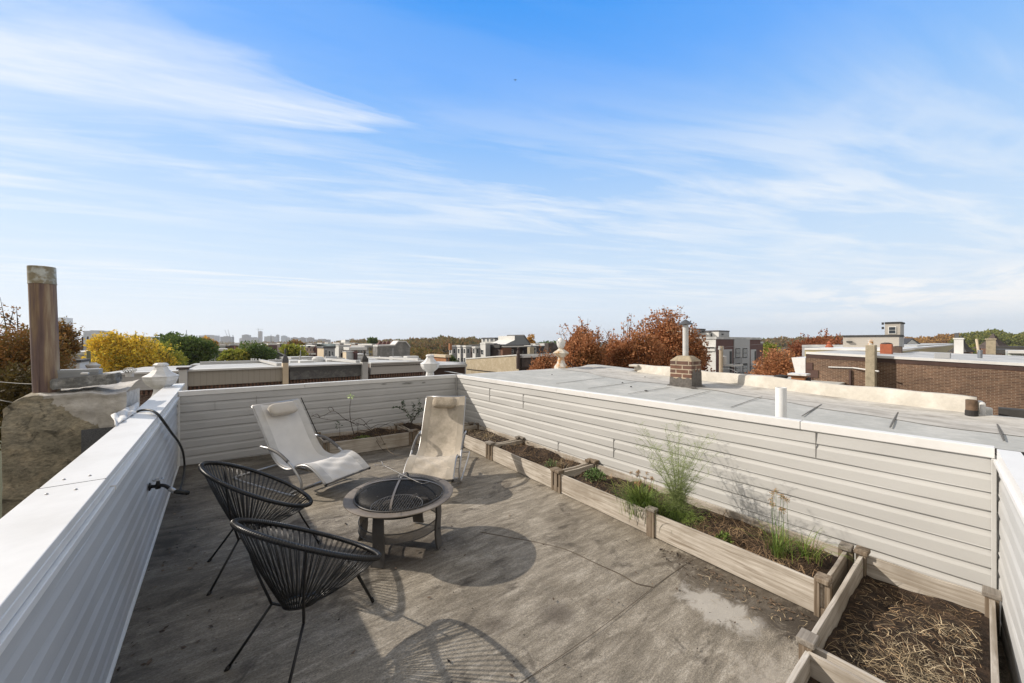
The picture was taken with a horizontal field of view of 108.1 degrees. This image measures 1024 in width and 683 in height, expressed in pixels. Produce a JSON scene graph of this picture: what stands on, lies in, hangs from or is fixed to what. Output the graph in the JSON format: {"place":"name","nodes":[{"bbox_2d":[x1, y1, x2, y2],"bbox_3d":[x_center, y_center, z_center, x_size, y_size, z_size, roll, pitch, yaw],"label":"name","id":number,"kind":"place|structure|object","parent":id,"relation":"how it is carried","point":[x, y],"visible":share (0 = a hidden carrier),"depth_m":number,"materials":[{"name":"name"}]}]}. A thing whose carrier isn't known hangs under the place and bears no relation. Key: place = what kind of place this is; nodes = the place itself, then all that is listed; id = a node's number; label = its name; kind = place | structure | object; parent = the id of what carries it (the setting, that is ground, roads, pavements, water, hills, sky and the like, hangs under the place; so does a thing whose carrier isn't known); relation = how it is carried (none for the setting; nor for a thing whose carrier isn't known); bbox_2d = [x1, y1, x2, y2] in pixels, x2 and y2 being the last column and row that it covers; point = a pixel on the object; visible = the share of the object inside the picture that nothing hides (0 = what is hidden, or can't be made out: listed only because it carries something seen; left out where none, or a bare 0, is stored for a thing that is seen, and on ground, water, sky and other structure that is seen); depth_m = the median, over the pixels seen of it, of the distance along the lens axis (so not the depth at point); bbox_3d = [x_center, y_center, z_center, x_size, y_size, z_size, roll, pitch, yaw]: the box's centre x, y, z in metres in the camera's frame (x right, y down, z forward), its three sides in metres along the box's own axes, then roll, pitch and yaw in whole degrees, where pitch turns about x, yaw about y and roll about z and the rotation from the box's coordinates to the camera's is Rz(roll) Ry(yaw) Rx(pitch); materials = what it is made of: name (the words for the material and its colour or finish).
{"place":"outdoors","nodes":[
{"label":"outdoors","id":0,"kind":"place"},
{"bbox_2d":[73,359,90,368],"bbox_3d":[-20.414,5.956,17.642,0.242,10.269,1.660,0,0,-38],"label":"house","id":1,"kind":"structure","parent":0,"point":[81,363],"depth_m":17.37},
{"bbox_2d":[83,330,108,342],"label":"skyline tower","id":2,"kind":"structure","parent":0,"point":[88,333],"depth_m":1479.45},
{"bbox_2d":[317,344,335,357],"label":"house","id":3,"kind":"structure","parent":0,"point":[324,350],"depth_m":57.17,"materials":[{"name":"grey stone"}]},
{"bbox_2d":[373,341,409,356],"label":"stone house","id":4,"kind":"structure","parent":0,"point":[398,348],"depth_m":67.17,"materials":[{"name":"stone"}]},
{"bbox_2d":[0,342,791,518],"bbox_3d":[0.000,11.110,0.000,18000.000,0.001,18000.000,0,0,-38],"label":"ground","id":5,"kind":"structure","parent":0,"point":[1,484],"depth_m":30.90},
{"bbox_2d":[1,379,139,516],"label":"stucco chimney","id":6,"kind":"object","parent":5,"relation":"on","point":[46,437],"visible":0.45,"depth_m":3.22,"materials":[{"name":"concrete"}]},
{"bbox_2d":[27,265,60,392],"bbox_3d":[-4.225,-0.081,3.354,0.196,1.195,0.173,0,0,-38],"label":"flue pipe","id":7,"kind":"object","parent":6,"relation":"on","point":[43,321],"visible":0.96,"depth_m":3.30,"materials":[{"name":"metal"}]},
{"bbox_2d":[50,372,121,389],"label":"stone slab","id":8,"kind":"structure","parent":6,"relation":"on","point":[87,380],"depth_m":3.41,"materials":[{"name":"stone"}]},
{"bbox_2d":[57,368,102,377],"bbox_3d":[-4.099,0.295,3.514,0.285,0.076,0.164,0,0,-38],"label":"metal box","id":9,"kind":"object","parent":8,"relation":"on","point":[62,373],"visible":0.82,"depth_m":3.46,"materials":[{"name":"metal"}]},
{"bbox_2d":[83,329,134,371],"bbox_3d":[-31.476,5.036,29.125,2.814,12.109,2.864,0,0,-38],"label":"street tree","id":10,"kind":"object","parent":5,"relation":"on","point":[96,347],"visible":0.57,"depth_m":28.46,"materials":[{"name":"yellow plant"}]},
{"bbox_2d":[80,331,180,372],"bbox_3d":[-30.471,5.094,30.084,5.483,12.004,5.964,0,0,-38],"label":"street tree","id":11,"kind":"object","parent":5,"relation":"on","point":[151,354],"visible":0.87,"depth_m":29.06,"materials":[{"name":"yellow plant"}]},
{"bbox_2d":[107,365,191,405],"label":"rowhouse","id":12,"kind":"structure","parent":5,"relation":"on","point":[146,392],"depth_m":17.05,"materials":[{"name":"brick"}]},
{"bbox_2d":[142,339,189,365],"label":"street tree","id":13,"kind":"object","parent":5,"relation":"on","point":[178,355],"visible":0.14,"depth_m":33.24,"materials":[{"name":"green plant"}]},
{"bbox_2d":[159,333,221,365],"bbox_3d":[-32.948,5.088,38.011,5.295,12.014,5.140,0,0,16],"label":"street tree","id":14,"kind":"object","parent":5,"relation":"on","point":[194,349],"visible":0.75,"depth_m":37.17,"materials":[{"name":"green plant"}]},
{"bbox_2d":[80,340,334,345],"bbox_3d":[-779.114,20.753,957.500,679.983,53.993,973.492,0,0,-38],"label":"woods","id":15,"kind":"object","parent":5,"relation":"on","point":[264,342],"visible":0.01,"depth_m":949.72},
{"bbox_2d":[216,347,250,360],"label":"street tree","id":16,"kind":"object","parent":5,"relation":"on","point":[236,354],"visible":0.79,"depth_m":44.12,"materials":[{"name":"green plant"}]},
{"bbox_2d":[187,359,282,389],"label":"rowhouse","id":17,"kind":"structure","parent":5,"relation":"on","point":[220,374],"depth_m":19.34,"materials":[{"name":"brick"}]},
{"bbox_2d":[176,367,189,390],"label":"chimney","id":18,"kind":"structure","parent":17,"relation":"on","point":[183,375],"depth_m":17.59,"materials":[{"name":"grey"}]},
{"bbox_2d":[282,348,288,384],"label":"chimney","id":19,"kind":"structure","parent":17,"relation":"on","point":[285,370],"depth_m":20.21,"materials":[{"name":"grey stone"}]},
{"bbox_2d":[238,340,278,359],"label":"street tree","id":20,"kind":"object","parent":5,"relation":"on","point":[259,351],"visible":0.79,"depth_m":46.27,"materials":[{"name":"green plant"}]},
{"bbox_2d":[278,343,308,355],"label":"street tree","id":21,"kind":"object","parent":5,"relation":"on","point":[292,349],"visible":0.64,"depth_m":61.37,"materials":[{"name":"green plant"}]},
{"bbox_2d":[268,358,361,383],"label":"rowhouse","id":22,"kind":"structure","parent":5,"relation":"on","point":[341,370],"depth_m":21.82,"materials":[{"name":"brick"}]},
{"bbox_2d":[360,350,367,379],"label":"chimney","id":23,"kind":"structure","parent":22,"relation":"attached to","point":[364,367],"depth_m":22.80,"materials":[{"name":"grey"}]},
{"bbox_2d":[335,345,349,357],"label":"house","id":24,"kind":"structure","parent":5,"relation":"on","point":[338,350],"depth_m":65.50,"materials":[{"name":"grey"}]},
{"bbox_2d":[333,356,424,378],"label":"rowhouse","id":25,"kind":"structure","parent":5,"relation":"on","point":[398,367],"depth_m":24.49,"materials":[{"name":"brick"}]},
{"bbox_2d":[423,362,466,375],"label":"house","id":26,"kind":"structure","parent":5,"relation":"on","point":[444,367],"depth_m":33.87,"materials":[{"name":"silver metal"}]},
{"bbox_2d":[469,344,525,357],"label":"house","id":27,"kind":"structure","parent":5,"relation":"on","point":[503,349],"depth_m":60.84,"materials":[{"name":"brown"}]},
{"bbox_2d":[465,353,557,373],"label":"rowhouse","id":28,"kind":"structure","parent":5,"relation":"on","point":[502,363],"depth_m":33.27,"materials":[{"name":"brown"}]},
{"bbox_2d":[523,345,544,353],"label":"house","id":29,"kind":"structure","parent":5,"relation":"on","point":[537,347],"depth_m":62.10,"materials":[{"name":"grey stone"}]},
{"bbox_2d":[697,337,764,374],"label":"apartment block","id":30,"kind":"structure","parent":5,"relation":"on","point":[741,358],"depth_m":57.79,"materials":[{"name":"silver metal"}]},
{"bbox_2d":[702,330,729,336],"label":"penthouse","id":31,"kind":"object","parent":30,"relation":"on","point":[719,333],"visible":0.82,"depth_m":66.79,"materials":[{"name":"grey stone"}]},
{"bbox_2d":[446,364,1023,455],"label":"neighbor rowhouse","id":32,"kind":"structure","parent":5,"relation":"on","point":[929,414],"depth_m":5.09,"materials":[{"name":"grey brick"}]},
{"bbox_2d":[553,338,572,368],"bbox_3d":[1.370,0.358,10.191,0.552,0.955,0.481,0,0,-38],"label":"corner finial","id":33,"kind":"object","parent":32,"relation":"on","point":[560,353],"visible":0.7,"depth_m":10.07,"materials":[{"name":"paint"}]},
{"bbox_2d":[668,355,704,388],"bbox_3d":[3.221,0.586,6.878,0.639,0.666,0.698,0,0,-38],"label":"brick chimney","id":34,"kind":"object","parent":32,"relation":"on","point":[685,371],"visible":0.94,"depth_m":6.75,"materials":[{"name":"brick"}]},
{"bbox_2d":[678,319,692,355],"bbox_3d":[3.219,-0.074,6.885,0.270,0.686,0.270,0,0,-38],"label":"vent stack","id":35,"kind":"object","parent":34,"relation":"on","point":[685,323],"visible":0.93,"depth_m":6.84,"materials":[{"name":"metal"}]},
{"bbox_2d":[775,387,786,417],"bbox_3d":[2.623,0.653,3.620,0.092,0.420,0.092,0,0,-38],"label":"vent pipe","id":36,"kind":"object","parent":32,"relation":"on","point":[780,401],"visible":0.71,"depth_m":3.58,"materials":[{"name":"white plastic"}]},
{"bbox_2d":[965,399,978,416],"bbox_3d":[5.284,0.792,4.270,0.104,0.255,0.104,0,0,-38],"label":"iron vent pipe","id":37,"kind":"object","parent":32,"relation":"on","point":[971,407],"visible":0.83,"depth_m":4.24,"materials":[{"name":"metal"}]},
{"bbox_2d":[763,341,781,359],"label":"street tree","id":38,"kind":"object","parent":5,"relation":"on","point":[767,345],"visible":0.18,"depth_m":69.24,"materials":[{"name":"green plant"}]},
{"bbox_2d":[748,374,844,384],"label":"house","id":39,"kind":"structure","parent":5,"relation":"on","point":[842,383],"depth_m":20.05,"materials":[{"name":"red brick"}]},
{"bbox_2d":[787,373,810,380],"bbox_3d":[13.233,2.115,17.082,0.860,1.350,0.700,0,0,-38],"label":"roof chimney","id":40,"kind":"object","parent":39,"relation":"on","point":[799,376],"visible":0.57,"depth_m":16.88,"materials":[{"name":"white brick"}]},
{"bbox_2d":[865,340,876,386],"bbox_3d":[18.022,5.484,18.628,0.616,11.211,0.353,0,0,-38],"label":"concrete flue","id":41,"kind":"object","parent":5,"relation":"on","point":[870,364],"visible":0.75,"depth_m":18.45,"materials":[{"name":"paint"}]},
{"bbox_2d":[843,335,903,346],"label":"house","id":42,"kind":"structure","parent":5,"relation":"on","point":[860,340],"depth_m":31.94,"materials":[{"name":"paint"}]},
{"bbox_2d":[802,343,953,356],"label":"house","id":43,"kind":"structure","parent":5,"relation":"on","point":[837,345],"depth_m":42.88,"materials":[{"name":"silver metal"}]},
{"bbox_2d":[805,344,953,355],"bbox_3d":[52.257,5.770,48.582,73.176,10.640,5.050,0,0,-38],"label":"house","id":44,"kind":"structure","parent":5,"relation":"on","point":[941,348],"depth_m":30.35,"materials":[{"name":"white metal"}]},
{"bbox_2d":[882,322,904,346],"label":"stair tower","id":45,"kind":"structure","parent":5,"relation":"on","point":[894,328],"depth_m":31.61,"materials":[{"name":"paint"}]},
{"bbox_2d":[792,350,1023,414],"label":"brick rowhouse","id":46,"kind":"structure","parent":5,"relation":"on","point":[994,382],"depth_m":17.50,"materials":[{"name":"brown brick"}]},
{"bbox_2d":[880,342,892,353],"bbox_3d":[22.189,0.505,22.000,0.550,0.952,0.500,0,0,-38],"label":"chimney stack","id":47,"kind":"object","parent":46,"relation":"on","point":[886,347],"visible":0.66,"depth_m":21.82,"materials":[{"name":"brick"}]},
{"bbox_2d":[953,338,964,353],"bbox_3d":[31.283,1.500,26.000,0.504,3.560,0.504,0,0,-38],"label":"chimney","id":48,"kind":"object","parent":46,"relation":"on","point":[958,345],"visible":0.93,"depth_m":25.87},
{"bbox_2d":[973,333,1007,353],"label":"pointed roof house","id":49,"kind":"structure","parent":5,"relation":"on","point":[982,346],"depth_m":41.82,"materials":[{"name":"brown"}]},
{"bbox_3d":[1.419,6.080,0.801,4.100,10.020,15.500,0,0,-38],"label":"rowhouse","id":50,"kind":"object","parent":5,"relation":"on","visible":0},
{"bbox_2d":[177,374,456,466],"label":"parapet wall","id":51,"kind":"structure","parent":50,"relation":"on","point":[220,424],"depth_m":5.51,"materials":[{"name":"grey"}]},
{"bbox_2d":[420,354,439,375],"bbox_3d":[-1.737,0.617,7.865,0.425,0.705,0.425,0,0,-38],"label":"cornice urn","id":52,"kind":"object","parent":51,"relation":"on","point":[430,365],"visible":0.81,"depth_m":7.77,"materials":[{"name":"paint"}]},
{"bbox_2d":[994,449,1023,682],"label":"parapet wall","id":53,"kind":"structure","parent":50,"relation":"on","point":[1010,468],"depth_m":1.84,"materials":[{"name":"plastic"}]},
{"bbox_2d":[410,346,446,359],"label":"woods","id":54,"kind":"object","parent":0,"point":[422,352],"visible":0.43,"depth_m":85.86,"materials":[{"name":"plant"}]},
{"bbox_2d":[480,343,490,356],"bbox_3d":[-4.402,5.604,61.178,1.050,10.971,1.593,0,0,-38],"label":"house","id":55,"kind":"structure","parent":0,"point":[484,349],"depth_m":60.67,"materials":[{"name":"paint"}]},
{"bbox_2d":[493,335,530,344],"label":"metal roof house","id":56,"kind":"structure","parent":0,"point":[515,339],"depth_m":80.89,"materials":[{"name":"grey metal"}]},
{"bbox_2d":[0,0,1023,342],"label":"sky","id":57,"kind":"structure","parent":0,"point":[333,170],"materials":[{"name":"blue"}]},
{"bbox_2d":[110,444,1011,682],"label":"floor","id":58,"kind":"structure","parent":0,"point":[403,628],"depth_m":2.31,"materials":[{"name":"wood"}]},
{"bbox_2d":[0,383,184,682],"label":"parapet wall","id":59,"kind":"structure","parent":58,"relation":"on","point":[78,535],"depth_m":1.55,"materials":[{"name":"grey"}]},
{"bbox_2d":[142,363,178,396],"bbox_3d":[-5.000,0.645,5.290,0.425,0.691,0.425,0,0,-38],"label":"cornice urn","id":60,"kind":"object","parent":59,"relation":"on","point":[158,377],"visible":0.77,"depth_m":5.21,"materials":[{"name":"paint"}]},
{"bbox_2d":[148,477,175,492],"bbox_3d":[-2.624,1.083,2.791,0.183,0.112,0.069,0,0,-17],"label":"faucet","id":61,"kind":"object","parent":59,"relation":"attached to","point":[158,485],"visible":1,"depth_m":2.78,"materials":[{"name":"black metal"}]},
{"bbox_2d":[137,409,189,494],"bbox_3d":[-3.298,1.058,3.508,0.348,0.919,2.127,0,0,-42],"label":"hose","id":62,"kind":"object","parent":59,"relation":"hanging from","point":[180,491],"visible":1,"depth_m":3.36,"materials":[{"name":"rubber"}]},
{"bbox_2d":[198,460,320,595],"bbox_3d":[-1.814,1.217,2.724,0.748,0.788,0.710,0,0,-39],"label":"string chair","id":63,"kind":"object","parent":58,"relation":"on","point":[227,506],"visible":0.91,"depth_m":2.65,"materials":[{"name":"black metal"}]},
{"bbox_2d":[232,399,370,496],"bbox_3d":[-2.425,1.171,4.276,1.580,0.897,0.647,0,0,26],"label":"rocking lounger","id":64,"kind":"object","parent":58,"relation":"on","point":[290,437],"visible":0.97,"depth_m":4.25,"materials":[{"name":"fabric"}]},
{"bbox_2d":[224,518,381,682],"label":"string chair","id":65,"kind":"object","parent":58,"relation":"on","point":[245,532],"visible":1,"depth_m":1.82,"materials":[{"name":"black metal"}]},
{"bbox_2d":[314,423,413,453],"bbox_3d":[-2.298,1.523,5.824,1.345,0.281,0.664,0,0,-38],"label":"planter","id":66,"kind":"object","parent":58,"relation":"on","point":[400,436],"visible":0.67,"depth_m":5.72,"materials":[{"name":"brown wood"}]},
{"bbox_2d":[312,407,400,449],"bbox_3d":[-2.224,1.311,5.573,1.432,0.731,0.431,0,0,-38],"label":"bramble","id":67,"kind":"object","parent":66,"relation":"in","point":[356,424],"visible":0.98,"depth_m":5.58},
{"bbox_2d":[343,472,452,568],"bbox_3d":[-0.909,1.352,3.019,0.848,0.552,0.848,0,0,-38],"label":"fire pit","id":68,"kind":"object","parent":58,"relation":"on","point":[380,500],"visible":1,"depth_m":2.91,"materials":[{"name":"grey metal"}]},
{"bbox_2d":[399,422,473,444],"bbox_3d":[-1.340,1.545,6.580,1.166,0.292,0.665,0,0,-38],"label":"planter","id":69,"kind":"object","parent":58,"relation":"on","point":[416,430],"visible":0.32,"depth_m":6.37,"materials":[{"name":"brown wood"}]},
{"bbox_2d":[392,399,422,424],"bbox_3d":[-1.760,1.190,6.316,0.564,0.474,0.168,0,0,-30],"label":"rose bush","id":70,"kind":"object","parent":69,"relation":"in","point":[403,409],"visible":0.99,"depth_m":6.34,"materials":[{"name":"green plant"}]},
{"bbox_2d":[403,396,469,481],"bbox_3d":[-0.892,1.187,4.620,0.615,0.897,1.580,0,0,-1],"label":"rocking lounger","id":71,"kind":"object","parent":58,"relation":"on","point":[442,433],"visible":0.97,"depth_m":4.72,"materials":[{"name":"beige fabric"}]},
{"bbox_2d":[117,447,813,677],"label":"leaf crumbs","id":72,"kind":"object","parent":58,"relation":"on","point":[448,660],"visible":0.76,"depth_m":2.47,"materials":[{"name":"plant"}]},
{"bbox_2d":[463,422,521,459],"bbox_3d":[-0.470,1.561,5.999,0.702,0.265,1.282,0,0,-38],"label":"planter","id":73,"kind":"object","parent":58,"relation":"on","point":[478,445],"visible":0.53,"depth_m":5.80,"materials":[{"name":"brown wood"}]},
{"bbox_2d":[488,436,592,490],"bbox_3d":[0.332,1.560,4.931,0.748,0.266,1.412,0,0,-38],"label":"planter","id":74,"kind":"object","parent":58,"relation":"on","point":[529,468],"visible":0.78,"depth_m":4.87,"materials":[{"name":"brown wood"}]},
{"bbox_2d":[501,442,576,467],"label":"dead grass","id":75,"kind":"structure","parent":74,"relation":"in","point":[537,456],"depth_m":4.94,"materials":[{"name":"plant"}]},
{"bbox_2d":[482,532,692,682],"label":"floor seam","id":76,"kind":"object","parent":58,"relation":"on","point":[602,566],"visible":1,"depth_m":2.54,"materials":[{"name":"grey"}]},
{"bbox_2d":[554,459,853,616],"bbox_3d":[1.452,1.559,3.395,0.711,0.268,2.440,0,0,-36],"label":"planter","id":77,"kind":"object","parent":58,"relation":"on","point":[815,593],"visible":0.73,"depth_m":2.87,"materials":[{"name":"brown wood"}]},
{"bbox_2d":[582,467,606,481],"bbox_3d":[0.905,1.438,4.052,0.263,0.150,0.260,0,0,-38],"label":"herb plant","id":78,"kind":"object","parent":77,"relation":"in","point":[597,475],"visible":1,"depth_m":4.03,"materials":[{"name":"green plant"}]},
{"bbox_2d":[596,470,673,523],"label":"chives","id":79,"kind":"object","parent":77,"relation":"in","point":[638,496],"visible":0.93,"depth_m":3.39,"materials":[{"name":"green plant"}]},
{"bbox_2d":[634,421,721,533],"bbox_3d":[1.413,1.175,3.232,1.126,0.934,0.716,0,0,-38],"label":"fennel plant","id":80,"kind":"object","parent":77,"relation":"in","point":[676,496],"visible":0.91,"depth_m":3.24,"materials":[{"name":"green plant"}]},
{"bbox_2d":[715,530,734,543],"bbox_3d":[1.635,1.501,2.857,0.139,0.116,0.134,0,0,9],"label":"herb plant","id":81,"kind":"object","parent":77,"relation":"in","point":[724,537],"visible":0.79,"depth_m":2.84,"materials":[{"name":"green plant"}]},
{"bbox_2d":[690,508,829,575],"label":"dead grass","id":82,"kind":"structure","parent":77,"relation":"in","point":[736,536],"depth_m":2.85,"materials":[{"name":"plant"}]},
{"bbox_2d":[741,488,812,563],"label":"chives","id":83,"kind":"object","parent":77,"relation":"in","point":[779,549],"visible":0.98,"depth_m":2.65,"materials":[{"name":"green plant"}]},
{"bbox_2d":[773,525,858,565],"bbox_3d":[2.066,1.376,2.554,0.475,0.227,0.466,0,0,30],"label":"grass tuft","id":84,"kind":"object","parent":77,"relation":"in","point":[805,550],"visible":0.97,"depth_m":2.55,"materials":[{"name":"green plant"}]},
{"bbox_2d":[456,374,999,592],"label":"parapet wall","id":85,"kind":"structure","parent":58,"relation":"on","point":[927,506],"depth_m":2.95,"materials":[{"name":"plastic"}]},
{"bbox_2d":[786,651,869,682],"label":"planter","id":86,"kind":"object","parent":58,"relation":"on","point":[810,667],"visible":1,"depth_m":1.65,"materials":[{"name":"brown wood"}]},
{"bbox_2d":[796,545,1001,682],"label":"planter","id":87,"kind":"object","parent":58,"relation":"on","point":[819,637],"visible":0.89,"depth_m":2.04,"materials":[{"name":"brown wood"}]},
{"bbox_2d":[827,579,981,682],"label":"dead grass","id":88,"kind":"structure","parent":87,"relation":"in","point":[906,636],"depth_m":1.99,"materials":[{"name":"plant"}]},
{"bbox_2d":[985,338,996,354],"bbox_3d":[36.102,1.538,28.000,0.543,3.603,0.543,0,0,-38],"label":"chimney","id":89,"kind":"object","parent":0,"point":[990,346],"visible":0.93,"depth_m":27.83,"materials":[{"name":"concrete"}]},
{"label":"pavement","id":90,"kind":"structure","parent":0,"visible":0},
{"bbox_2d":[0,298,76,414],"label":"street tree","id":91,"kind":"object","parent":90,"relation":"on","point":[17,348],"visible":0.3,"depth_m":12.81,"materials":[{"name":"brown plant"}]},
{"bbox_2d":[58,316,84,367],"bbox_3d":[-18.287,5.002,14.873,1.559,12.177,1.581,0,0,-38],"label":"street tree","id":92,"kind":"object","parent":90,"relation":"on","point":[75,346],"visible":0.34,"depth_m":15.04,"materials":[{"name":"brown plant"}]},
{"bbox_2d":[553,317,612,367],"bbox_3d":[3.061,4.997,15.492,2.524,12.188,2.515,0,0,-38],"label":"street tree","id":93,"kind":"object","parent":90,"relation":"on","point":[581,347],"visible":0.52,"depth_m":14.83,"materials":[{"name":"orange plant"}]},
{"bbox_2d":[600,313,665,368],"bbox_3d":[5.250,4.896,16.553,2.836,12.391,3.178,0,0,-38],"label":"street tree","id":94,"kind":"object","parent":90,"relation":"on","point":[626,352],"visible":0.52,"depth_m":15.73,"materials":[{"name":"orange plant"}]},
{"bbox_2d":[635,305,710,370],"bbox_3d":[7.441,4.669,17.452,3.432,12.847,2.987,0,0,4],"label":"street tree","id":95,"kind":"object","parent":90,"relation":"on","point":[672,339],"visible":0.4,"depth_m":16.93,"materials":[{"name":"orange plant"}]},
{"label":"road","id":96,"kind":"structure","parent":0,"visible":0},
{"bbox_2d":[0,359,31,450],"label":"street tree","id":97,"kind":"object","parent":96,"relation":"on","point":[16,391],"visible":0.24,"depth_m":10.54,"materials":[{"name":"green plant"}]},
{"bbox_2d":[529,345,556,369],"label":"street tree","id":98,"kind":"object","parent":96,"relation":"on","point":[543,362],"visible":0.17,"depth_m":19.69,"materials":[{"name":"orange plant"}]},
{"bbox_2d":[718,346,726,371],"bbox_3d":[14.725,5.685,26.071,0.930,10.810,0.380,0,0,-38],"label":"utility pole","id":99,"kind":"object","parent":96,"relation":"on","point":[722,360],"visible":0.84,"depth_m":25.91,"materials":[{"name":"brown wood"}]},
{"bbox_2d":[744,346,803,376],"bbox_3d":[23.496,5.534,33.044,5.056,11.114,5.284,0,0,-38],"label":"street tree","id":100,"kind":"object","parent":96,"relation":"on","point":[773,362],"visible":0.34,"depth_m":32.45,"materials":[{"name":"orange plant"}]},
{"bbox_2d":[782,328,842,360],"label":"street tree","id":101,"kind":"object","parent":96,"relation":"on","point":[797,348],"visible":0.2,"depth_m":47.61,"materials":[{"name":"red plant"}]},
{"bbox_3d":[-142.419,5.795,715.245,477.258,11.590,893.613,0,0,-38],"label":"hill","id":102,"kind":"structure","parent":0,"visible":0},
{"bbox_2d":[332,338,397,343],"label":"woods","id":103,"kind":"object","parent":102,"relation":"on","point":[362,341],"visible":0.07,"depth_m":503.19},
{"bbox_2d":[397,335,480,354],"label":"woods","id":104,"kind":"object","parent":102,"relation":"on","point":[441,342],"visible":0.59,"depth_m":267.55,"materials":[{"name":"plant"}]},
{"bbox_3d":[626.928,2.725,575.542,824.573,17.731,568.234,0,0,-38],"label":"hill","id":105,"kind":"structure","parent":0,"visible":0},
{"bbox_2d":[760,335,842,346],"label":"woods","id":106,"kind":"object","parent":105,"relation":"on","point":[779,341],"visible":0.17,"depth_m":482.13,"materials":[{"name":"plant"}]},
{"bbox_2d":[904,333,960,342],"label":"woods","id":107,"kind":"object","parent":105,"relation":"on","point":[942,338],"visible":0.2,"depth_m":364.74,"materials":[{"name":"plant"}]},
{"bbox_2d":[949,328,1023,345],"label":"woods","id":108,"kind":"object","parent":105,"relation":"on","point":[1009,338],"visible":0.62,"depth_m":279.23,"materials":[{"name":"plant"}]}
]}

